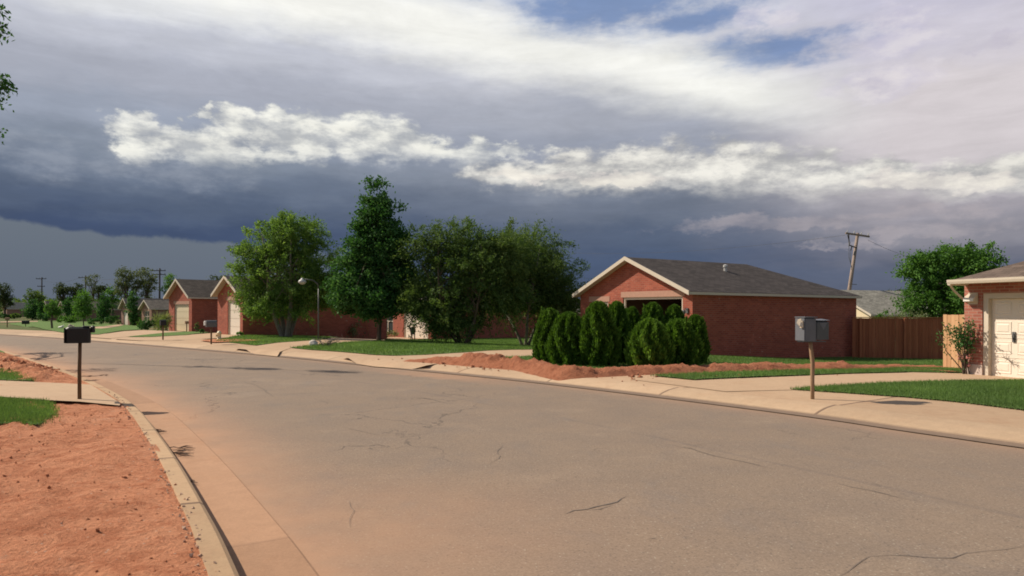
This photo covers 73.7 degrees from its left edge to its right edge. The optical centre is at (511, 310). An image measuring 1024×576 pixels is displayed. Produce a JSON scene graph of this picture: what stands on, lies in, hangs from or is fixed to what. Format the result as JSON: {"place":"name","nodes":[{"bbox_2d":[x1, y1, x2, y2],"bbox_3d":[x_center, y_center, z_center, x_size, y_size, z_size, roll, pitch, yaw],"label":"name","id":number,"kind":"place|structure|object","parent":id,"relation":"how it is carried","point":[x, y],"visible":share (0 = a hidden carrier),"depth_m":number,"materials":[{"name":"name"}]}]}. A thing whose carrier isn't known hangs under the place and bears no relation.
{"place":"outdoors","nodes":[
{"label":"outdoors","id":0,"kind":"place"},
{"bbox_2d":[0,367,35,381],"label":"grass","id":1,"kind":"structure","parent":0,"point":[8,374],"depth_m":14.37,"materials":[{"name":"green plant"}]},
{"bbox_2d":[0,380,119,404],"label":"driveway","id":2,"kind":"structure","parent":0,"point":[59,391],"depth_m":12.10,"materials":[{"name":"concrete"}]},
{"bbox_2d":[8,320,140,333],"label":"lawn","id":3,"kind":"structure","parent":0,"point":[41,324],"depth_m":85.37,"materials":[{"name":"green plant"}]},
{"bbox_2d":[36,302,47,320],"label":"young tree","id":4,"kind":"object","parent":3,"relation":"on","point":[40,308],"visible":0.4,"depth_m":120.38,"materials":[{"name":"green plant"}]},
{"bbox_2d":[36,312,50,320],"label":"bush","id":5,"kind":"object","parent":3,"relation":"on","point":[43,317],"visible":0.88,"depth_m":117.64,"materials":[{"name":"green plant"}]},
{"bbox_2d":[43,298,62,327],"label":"young tree","id":6,"kind":"object","parent":3,"relation":"on","point":[52,310],"visible":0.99,"depth_m":52.00,"materials":[{"name":"green plant"}]},
{"bbox_2d":[60,296,74,316],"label":"young tree","id":7,"kind":"object","parent":3,"relation":"on","point":[66,309],"visible":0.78,"depth_m":116.37,"materials":[{"name":"green plant"}]},
{"bbox_2d":[59,315,80,322],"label":"bush","id":8,"kind":"object","parent":3,"relation":"on","point":[71,319],"visible":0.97,"depth_m":105.61,"materials":[{"name":"green plant"}]},
{"bbox_2d":[70,288,96,325],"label":"young tree","id":9,"kind":"object","parent":3,"relation":"on","point":[84,309],"visible":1,"depth_m":84.34,"materials":[{"name":"green plant"}]},
{"bbox_2d":[87,317,103,323],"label":"bush","id":10,"kind":"object","parent":3,"relation":"on","point":[92,321],"visible":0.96,"depth_m":95.97,"materials":[{"name":"green plant"}]},
{"bbox_2d":[104,315,119,323],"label":"bush","id":11,"kind":"object","parent":3,"relation":"on","point":[112,318],"visible":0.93,"depth_m":96.49,"materials":[{"name":"green plant"}]},
{"bbox_2d":[0,352,207,575],"bbox_3d":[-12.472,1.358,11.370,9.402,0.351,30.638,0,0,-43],"label":"verge","id":12,"kind":"structure","parent":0,"point":[118,545],"depth_m":5.40,"materials":[{"name":"brown soil"}]},
{"bbox_2d":[0,358,63,373],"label":"dirt","id":13,"kind":"structure","parent":12,"relation":"on","point":[22,362],"depth_m":16.84,"materials":[{"name":"brown soil"}]},
{"bbox_2d":[64,324,94,401],"bbox_3d":[-7.086,0.962,11.191,0.422,1.485,0.224,0,0,-28],"label":"mailbox","id":14,"kind":"object","parent":12,"relation":"on","point":[78,335],"visible":0.95,"depth_m":11.14,"materials":[{"name":"black paint"}]},
{"bbox_2d":[103,390,219,573],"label":"gravel","id":15,"kind":"structure","parent":12,"relation":"on","point":[186,537],"depth_m":5.21,"materials":[{"name":"brown gravel"}]},
{"bbox_2d":[90,324,120,327],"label":"path","id":16,"kind":"structure","parent":0,"point":[109,326],"depth_m":82.97,"materials":[{"name":"beige concrete"}]},
{"bbox_2d":[91,330,185,338],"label":"driveway","id":17,"kind":"structure","parent":0,"point":[125,333],"depth_m":41.54,"materials":[{"name":"concrete"}]},
{"bbox_2d":[126,331,205,336],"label":"lawn","id":18,"kind":"structure","parent":0,"point":[171,333],"depth_m":39.78,"materials":[{"name":"green plant"}]},
{"bbox_2d":[121,333,236,340],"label":"driveway","id":19,"kind":"structure","parent":0,"point":[186,337],"depth_m":35.93,"materials":[{"name":"concrete"}]},
{"bbox_2d":[160,320,165,339],"bbox_3d":[-17.039,1.000,33.327,0.260,1.089,0.200,0,0,-40],"label":"mailbox","id":20,"kind":"object","parent":19,"relation":"on","point":[162,322],"visible":0.87,"depth_m":33.29,"materials":[{"name":"black paint"}]},
{"bbox_2d":[215,334,338,344],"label":"lawn","id":21,"kind":"structure","parent":0,"point":[270,341],"depth_m":32.74,"materials":[{"name":"green plant"}]},
{"bbox_2d":[202,339,253,341],"bbox_3d":[-13.346,1.411,32.477,2.533,0.001,3.371,0,0,-39],"label":"flower bed","id":22,"kind":"object","parent":21,"relation":"on","point":[213,340],"visible":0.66,"depth_m":31.97,"materials":[{"name":"brown soil"}]},
{"bbox_2d":[220,207,347,336],"bbox_3d":[-12.523,-2.060,38.367,7.267,7.438,5.235,0,0,21],"label":"willow tree","id":23,"kind":"object","parent":21,"relation":"on","point":[284,250],"visible":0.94,"depth_m":37.50,"materials":[{"name":"green plant"}]},
{"bbox_2d":[343,322,365,336],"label":"bush","id":24,"kind":"object","parent":21,"relation":"on","point":[354,329],"visible":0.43,"depth_m":45.57,"materials":[{"name":"green plant"}]},
{"bbox_2d":[237,337,422,355],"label":"driveway","id":25,"kind":"structure","parent":0,"point":[273,349],"depth_m":28.45,"materials":[{"name":"concrete"}]},
{"bbox_2d":[290,337,532,355],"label":"lawn","id":26,"kind":"structure","parent":0,"point":[403,347],"depth_m":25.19,"materials":[{"name":"green plant"}]},
{"bbox_2d":[312,334,342,345],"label":"dry shrub","id":27,"kind":"object","parent":26,"relation":"on","point":[327,342],"visible":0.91,"depth_m":27.95,"materials":[{"name":"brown plant"}]},
{"bbox_2d":[319,175,425,340],"bbox_3d":[-6.722,-2.602,34.726,5.731,8.577,4.659,0,0,0],"label":"sweetgum tree","id":28,"kind":"object","parent":26,"relation":"on","point":[368,265],"visible":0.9,"depth_m":33.99,"materials":[{"name":"green plant"}]},
{"bbox_2d":[389,215,548,343],"bbox_3d":[-2.077,-1.476,33.530,7.984,6.645,5.142,0,0,0],"label":"mesquite tree","id":29,"kind":"object","parent":26,"relation":"on","point":[491,259],"visible":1,"depth_m":32.88,"materials":[{"name":"green plant"}]},
{"bbox_2d":[477,218,594,344],"bbox_3d":[1.004,-1.579,36.427,7.873,7.075,5.270,0,0,0],"label":"mesquite tree","id":30,"kind":"object","parent":26,"relation":"on","point":[554,293],"visible":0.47,"depth_m":35.73,"materials":[{"name":"green plant"}]},
{"bbox_2d":[344,350,532,368],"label":"driveway","id":31,"kind":"structure","parent":0,"point":[389,362],"depth_m":21.17,"materials":[{"name":"concrete"}]},
{"bbox_2d":[0,311,907,377],"bbox_3d":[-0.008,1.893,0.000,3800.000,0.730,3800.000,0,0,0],"label":"ground","id":32,"kind":"structure","parent":0,"point":[3,325],"depth_m":51.91,"materials":[{"name":"brown soil"}]},
{"bbox_2d":[0,282,17,315],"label":"background tree","id":33,"kind":"object","parent":32,"relation":"on","point":[6,299],"visible":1,"depth_m":149.60,"materials":[{"name":"green plant"}]},
{"bbox_2d":[2,302,29,316],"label":"brick house","id":34,"kind":"structure","parent":32,"relation":"on","point":[19,306],"depth_m":174.71,"materials":[{"name":"grey"}]},
{"bbox_2d":[10,313,22,318],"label":"bush","id":35,"kind":"object","parent":32,"relation":"on","point":[15,315],"visible":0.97,"depth_m":142.91,"materials":[{"name":"green plant"}]},
{"bbox_2d":[20,299,38,319],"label":"young tree","id":36,"kind":"object","parent":32,"relation":"on","point":[30,311],"visible":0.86,"depth_m":130.60,"materials":[{"name":"green plant"}]},
{"bbox_2d":[22,288,47,318],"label":"background tree","id":37,"kind":"object","parent":32,"relation":"on","point":[38,296],"visible":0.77,"depth_m":149.23,"materials":[{"name":"green plant"}]},
{"bbox_2d":[36,277,45,301],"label":"utility pole","id":38,"kind":"object","parent":32,"relation":"on","point":[41,286],"visible":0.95,"depth_m":164.86,"materials":[{"name":"wood"}]},
{"bbox_2d":[0,297,119,311],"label":"woods","id":39,"kind":"object","parent":32,"relation":"on","point":[15,300],"depth_m":274.47,"materials":[{"name":"green plant"}]},
{"bbox_2d":[53,282,70,304],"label":"background tree","id":40,"kind":"object","parent":32,"relation":"on","point":[60,289],"visible":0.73,"depth_m":129.69,"materials":[{"name":"green plant"}]},
{"bbox_2d":[64,282,88,300],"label":"background tree","id":41,"kind":"object","parent":32,"relation":"on","point":[73,290],"visible":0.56,"depth_m":129.54,"materials":[{"name":"green plant"}]},
{"bbox_2d":[58,301,120,320],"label":"brick house","id":42,"kind":"structure","parent":32,"relation":"on","point":[117,312],"depth_m":125.49,"materials":[{"name":"beige"}]},
{"bbox_2d":[81,275,102,301],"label":"background tree","id":43,"kind":"object","parent":32,"relation":"on","point":[92,284],"visible":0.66,"depth_m":139.79,"materials":[{"name":"green plant"}]},
{"bbox_2d":[90,282,110,301],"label":"background tree","id":44,"kind":"object","parent":32,"relation":"on","point":[99,289],"visible":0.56,"depth_m":129.61,"materials":[{"name":"green plant"}]},
{"bbox_2d":[94,292,115,322],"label":"young tree","id":45,"kind":"object","parent":32,"relation":"on","point":[102,311],"visible":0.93,"depth_m":105.05,"materials":[{"name":"green plant"}]},
{"bbox_2d":[103,285,120,320],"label":"background tree","id":46,"kind":"object","parent":32,"relation":"on","point":[110,292],"visible":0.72,"depth_m":124.84,"materials":[{"name":"green plant"}]},
{"bbox_2d":[110,265,141,304],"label":"background tree","id":47,"kind":"object","parent":32,"relation":"on","point":[125,285],"visible":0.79,"depth_m":104.69,"materials":[{"name":"green plant"}]},
{"bbox_2d":[124,289,141,324],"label":"young tree","id":48,"kind":"object","parent":32,"relation":"on","point":[134,316],"visible":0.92,"depth_m":92.27,"materials":[{"name":"green plant"}]},
{"bbox_2d":[118,298,168,324],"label":"brick house","id":49,"kind":"structure","parent":32,"relation":"on","point":[124,317],"depth_m":95.92,"materials":[{"name":"beige"}]},
{"bbox_2d":[124,310,127,324],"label":"door","id":50,"kind":"structure","parent":49,"relation":"in","point":[125,314],"depth_m":95.73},
{"bbox_2d":[131,267,158,297],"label":"background tree","id":51,"kind":"object","parent":32,"relation":"on","point":[149,281],"visible":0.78,"depth_m":104.93,"materials":[{"name":"green plant"}]},
{"bbox_2d":[137,317,155,329],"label":"bush","id":52,"kind":"object","parent":32,"relation":"on","point":[146,325],"visible":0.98,"depth_m":52.69,"materials":[{"name":"green plant"}]},
{"bbox_2d":[138,300,168,325],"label":"brick house","id":53,"kind":"structure","parent":32,"relation":"on","point":[147,307],"depth_m":88.42,"materials":[{"name":"beige"}]},
{"bbox_2d":[150,309,163,329],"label":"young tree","id":54,"kind":"object","parent":32,"relation":"on","point":[155,317],"visible":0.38,"depth_m":53.11,"materials":[{"name":"green plant"}]},
{"bbox_2d":[152,268,165,298],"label":"utility pole","id":55,"kind":"object","parent":32,"relation":"on","point":[159,274],"visible":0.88,"depth_m":123.86,"materials":[{"name":"wood"}]},
{"bbox_2d":[155,317,168,330],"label":"yucca","id":56,"kind":"object","parent":32,"relation":"on","point":[158,323],"visible":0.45,"depth_m":50.41,"materials":[{"name":"green plant"}]},
{"bbox_2d":[159,309,174,330],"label":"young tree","id":57,"kind":"object","parent":32,"relation":"on","point":[168,318],"visible":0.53,"depth_m":52.61,"materials":[{"name":"green plant"}]},
{"bbox_2d":[159,273,179,294],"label":"background tree","id":58,"kind":"object","parent":32,"relation":"on","point":[169,278],"visible":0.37,"depth_m":104.65,"materials":[{"name":"green plant"}]},
{"bbox_2d":[163,279,219,332],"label":"brick house","id":59,"kind":"structure","parent":32,"relation":"on","point":[192,301],"depth_m":53.45,"materials":[{"name":"brown brick"}]},
{"bbox_2d":[175,304,188,330],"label":"garage door","id":60,"kind":"structure","parent":59,"relation":"in","point":[181,310],"depth_m":53.76,"materials":[{"name":"beige metal"}]},
{"bbox_2d":[204,320,216,343],"bbox_3d":[-13.025,0.994,29.458,0.505,1.137,0.200,0,0,-40],"label":"mailbox","id":61,"kind":"object","parent":32,"relation":"on","point":[210,323],"visible":0.93,"depth_m":29.45,"materials":[{"name":"metal"}]},
{"bbox_2d":[211,276,386,338],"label":"brick house","id":62,"kind":"structure","parent":32,"relation":"on","point":[230,322],"depth_m":42.95,"materials":[{"name":"red brick"}]},
{"bbox_2d":[228,300,239,334],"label":"garage door","id":63,"kind":"structure","parent":62,"relation":"in","point":[233,319],"depth_m":41.61,"materials":[{"name":"white metal"}]},
{"bbox_2d":[298,278,318,339],"bbox_3d":[-10.251,-0.011,34.411,1.030,3.233,0.386,0,0,-30],"label":"street lamp","id":64,"kind":"object","parent":32,"relation":"on","point":[302,281],"visible":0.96,"depth_m":34.57,"materials":[{"name":"metal"}]},
{"bbox_2d":[387,327,398,336],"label":"bush","id":65,"kind":"object","parent":32,"relation":"on","point":[393,332],"visible":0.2,"depth_m":49.77,"materials":[{"name":"green plant"}]},
{"bbox_2d":[387,289,538,338],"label":"brick house","id":66,"kind":"structure","parent":32,"relation":"on","point":[399,323],"depth_m":53.79,"materials":[{"name":"red brick"}]},
{"bbox_2d":[387,317,392,330],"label":"window","id":67,"kind":"structure","parent":66,"relation":"in","point":[389,324],"depth_m":54.72,"materials":[{"name":"white glass"}]},
{"bbox_2d":[404,312,427,338],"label":"garage door","id":68,"kind":"structure","parent":66,"relation":"in","point":[406,333],"depth_m":51.90,"materials":[{"name":"white metal"}]},
{"bbox_2d":[378,352,942,381],"bbox_3d":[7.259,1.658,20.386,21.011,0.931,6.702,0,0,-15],"label":"dirt","id":69,"kind":"structure","parent":32,"relation":"on","point":[541,368],"depth_m":17.18,"materials":[{"name":"brown soil"}]},
{"bbox_2d":[572,256,861,357],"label":"brick house","id":70,"kind":"structure","parent":32,"relation":"on","point":[745,310],"depth_m":29.10,"materials":[{"name":"red brick"}]},
{"bbox_2d":[795,317,829,398],"bbox_3d":[5.175,0.948,11.838,0.710,1.680,0.250,0,0,-20],"label":"mailbox","id":71,"kind":"object","parent":32,"relation":"on","point":[809,330],"visible":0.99,"depth_m":11.80,"materials":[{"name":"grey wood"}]},
{"bbox_2d":[795,318,804,340],"bbox_3d":[4.957,0.327,11.753,0.009,0.380,0.210,0,0,-20],"label":"door","id":72,"kind":"structure","parent":71,"relation":"in","point":[799,332],"depth_m":11.76,"materials":[{"name":"grey paint"}]},
{"bbox_2d":[845,230,869,289],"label":"utility pole","id":73,"kind":"object","parent":32,"relation":"on","point":[857,235],"visible":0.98,"depth_m":57.87,"materials":[{"name":"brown wood"}]},
{"bbox_2d":[559,235,843,253],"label":"power line","id":74,"kind":"object","parent":73,"relation":"attached to","point":[697,250],"visible":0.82,"depth_m":71.17,"materials":[{"name":"metal"}]},
{"bbox_2d":[842,290,942,318],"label":"house","id":75,"kind":"structure","parent":32,"relation":"on","point":[871,303],"depth_m":54.28,"materials":[{"name":"beige"}]},
{"bbox_2d":[851,317,942,359],"bbox_3d":[18.596,1.337,31.075,6.046,2.051,0.170,0,0,4],"label":"wooden fence","id":76,"kind":"object","parent":32,"relation":"on","point":[893,337],"visible":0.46,"depth_m":31.15,"materials":[{"name":"brown wood"}]},
{"bbox_2d":[889,306,937,318],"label":"flowering bush","id":77,"kind":"object","parent":32,"relation":"on","point":[901,315],"visible":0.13,"depth_m":34.39,"materials":[{"name":"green plant"}]},
{"bbox_2d":[885,237,1009,318],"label":"elm tree","id":78,"kind":"object","parent":32,"relation":"on","point":[934,270],"visible":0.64,"depth_m":41.50,"materials":[{"name":"green plant"}]},
{"bbox_2d":[943,314,963,367],"bbox_3d":[16.152,1.104,22.082,0.074,1.929,4.865,0,0,-17],"label":"wooden fence","id":79,"kind":"object","parent":32,"relation":"on","point":[952,321],"visible":0.16,"depth_m":24.09,"materials":[{"name":"beige wood"}]},
{"bbox_2d":[935,316,978,373],"bbox_3d":[11.742,0.945,18.028,0.989,1.609,0.736,0,0,32],"label":"climbing rose","id":80,"kind":"object","parent":32,"relation":"on","point":[968,338],"visible":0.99,"depth_m":17.95,"materials":[{"name":"green plant"}]},
{"bbox_2d":[947,261,1023,377],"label":"brick house","id":81,"kind":"structure","parent":32,"relation":"on","point":[993,300],"depth_m":17.43,"materials":[{"name":"brick"}]},
{"bbox_2d":[983,292,1023,377],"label":"garage door","id":82,"kind":"structure","parent":81,"relation":"in","point":[1003,318],"depth_m":17.34,"materials":[{"name":"metal"}]},
{"bbox_2d":[0,335,1023,575],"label":"road","id":83,"kind":"structure","parent":0,"point":[433,487],"depth_m":6.83,"materials":[{"name":"grey asphalt"}]},
{"bbox_2d":[1,350,238,575],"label":"kerb","id":84,"kind":"structure","parent":83,"relation":"on","point":[212,546],"depth_m":5.38,"materials":[{"name":"beige concrete"}]},
{"bbox_2d":[0,349,318,575],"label":"gutter","id":85,"kind":"object","parent":83,"relation":"on","point":[257,539],"visible":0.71,"depth_m":5.73,"materials":[{"name":"beige concrete"}]},
{"bbox_2d":[84,374,197,482],"bbox_3d":[-6.631,1.532,10.554,1.731,0.161,11.095,0,0,-36],"label":"debris","id":86,"kind":"object","parent":85,"relation":"on","point":[178,452],"visible":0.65,"depth_m":7.86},
{"bbox_2d":[0,332,1023,443],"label":"kerb","id":87,"kind":"structure","parent":83,"relation":"on","point":[981,430],"depth_m":12.11,"materials":[{"name":"beige concrete"}]},
{"bbox_2d":[0,334,1023,447],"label":"gutter","id":88,"kind":"object","parent":83,"relation":"on","point":[939,433],"visible":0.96,"depth_m":12.05,"materials":[{"name":"beige concrete"}]},
{"bbox_2d":[839,545,1022,575],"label":"road crack","id":89,"kind":"object","parent":83,"relation":"on","point":[930,557],"visible":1,"depth_m":4.58,"materials":[{"name":"black asphalt"}]},
{"bbox_2d":[0,329,1023,427],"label":"sidewalk","id":90,"kind":"structure","parent":0,"point":[981,413],"depth_m":11.68,"materials":[{"name":"beige concrete"}]},
{"bbox_2d":[0,0,1023,301],"label":"sky","id":91,"kind":"structure","parent":0,"point":[140,133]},
{"bbox_2d":[505,354,942,367],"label":"lawn","id":92,"kind":"structure","parent":0,"point":[777,361],"depth_m":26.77,"materials":[{"name":"green plant"}]},
{"bbox_2d":[531,307,559,362],"bbox_3d":[1.070,0.747,19.515,1.126,1.756,1.057,0,0,-18],"label":"evergreen shrub","id":93,"kind":"object","parent":92,"relation":"on","point":[547,318],"visible":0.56,"depth_m":19.29,"materials":[{"name":"green plant"}]},
{"bbox_2d":[543,311,591,365],"bbox_3d":[1.593,0.806,18.812,1.406,1.642,1.399,0,0,-28],"label":"evergreen shrub","id":94,"kind":"object","parent":92,"relation":"on","point":[561,344],"visible":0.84,"depth_m":18.43,"materials":[{"name":"green plant"}]},
{"bbox_2d":[577,300,623,366],"bbox_3d":[2.373,0.672,18.475,1.385,1.916,1.332,0,0,-12],"label":"evergreen shrub","id":95,"kind":"object","parent":92,"relation":"on","point":[599,332],"visible":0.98,"depth_m":18.13,"materials":[{"name":"green plant"}]},
{"bbox_2d":[604,300,631,363],"bbox_3d":[2.981,0.665,19.428,1.021,1.936,0.966,0,0,24],"label":"evergreen shrub","id":96,"kind":"object","parent":92,"relation":"on","point":[618,310],"visible":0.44,"depth_m":19.19,"materials":[{"name":"green plant"}]},
{"bbox_2d":[626,306,641,330],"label":"evergreen shrub","id":97,"kind":"object","parent":92,"relation":"on","point":[633,315],"visible":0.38,"depth_m":19.90,"materials":[{"name":"green plant"}]},
{"bbox_2d":[623,317,676,365],"bbox_3d":[3.593,0.901,17.875,1.414,1.470,1.389,0,0,-10],"label":"evergreen shrub","id":98,"kind":"object","parent":92,"relation":"on","point":[647,340],"visible":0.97,"depth_m":17.52,"materials":[{"name":"green plant"}]},
{"bbox_2d":[640,302,665,359],"bbox_3d":[4.109,0.682,19.888,1.086,1.912,1.054,0,0,-34],"label":"evergreen shrub","id":99,"kind":"object","parent":92,"relation":"on","point":[654,310],"visible":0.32,"depth_m":19.70,"materials":[{"name":"green plant"}]},
{"bbox_2d":[664,303,684,324],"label":"evergreen shrub","id":100,"kind":"object","parent":92,"relation":"on","point":[673,311],"visible":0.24,"depth_m":19.79,"materials":[{"name":"green plant"}]},
{"bbox_2d":[665,316,704,365],"bbox_3d":[4.508,0.883,18.359,1.333,1.513,1.403,0,0,-31],"label":"evergreen shrub","id":101,"kind":"object","parent":92,"relation":"on","point":[685,339],"visible":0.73,"depth_m":18.03,"materials":[{"name":"green plant"}]},
{"bbox_2d":[688,314,711,363],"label":"evergreen shrub","id":102,"kind":"object","parent":92,"relation":"on","point":[698,322],"visible":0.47,"depth_m":19.14,"materials":[{"name":"green plant"}]},
{"bbox_2d":[650,366,961,379],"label":"grass","id":103,"kind":"structure","parent":0,"point":[764,372],"depth_m":16.74,"materials":[{"name":"green plant"}]},
{"bbox_2d":[632,372,1021,390],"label":"driveway","id":104,"kind":"structure","parent":0,"point":[764,383],"depth_m":14.98,"materials":[{"name":"concrete"}]},
{"bbox_2d":[790,378,1023,409],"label":"lawn","id":105,"kind":"structure","parent":0,"point":[925,395],"depth_m":12.48,"materials":[{"name":"green plant"}]},
{"label":"lawn","id":106,"kind":"structure","parent":0,"visible":0},
{"bbox_2d":[0,394,65,425],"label":"grass","id":107,"kind":"structure","parent":106,"relation":"on","point":[32,411],"depth_m":9.83,"materials":[{"name":"green plant"}]},
{"bbox_3d":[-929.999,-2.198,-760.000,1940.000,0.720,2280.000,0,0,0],"label":"ground","id":108,"kind":"structure","parent":0,"visible":0},
{"label":"lawn","id":109,"kind":"structure","parent":108,"relation":"on","visible":0},
{"bbox_2d":[0,3,17,144],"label":"overhanging tree","id":110,"kind":"object","parent":109,"relation":"on","point":[4,83],"visible":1,"depth_m":22.10,"materials":[{"name":"green plant"}]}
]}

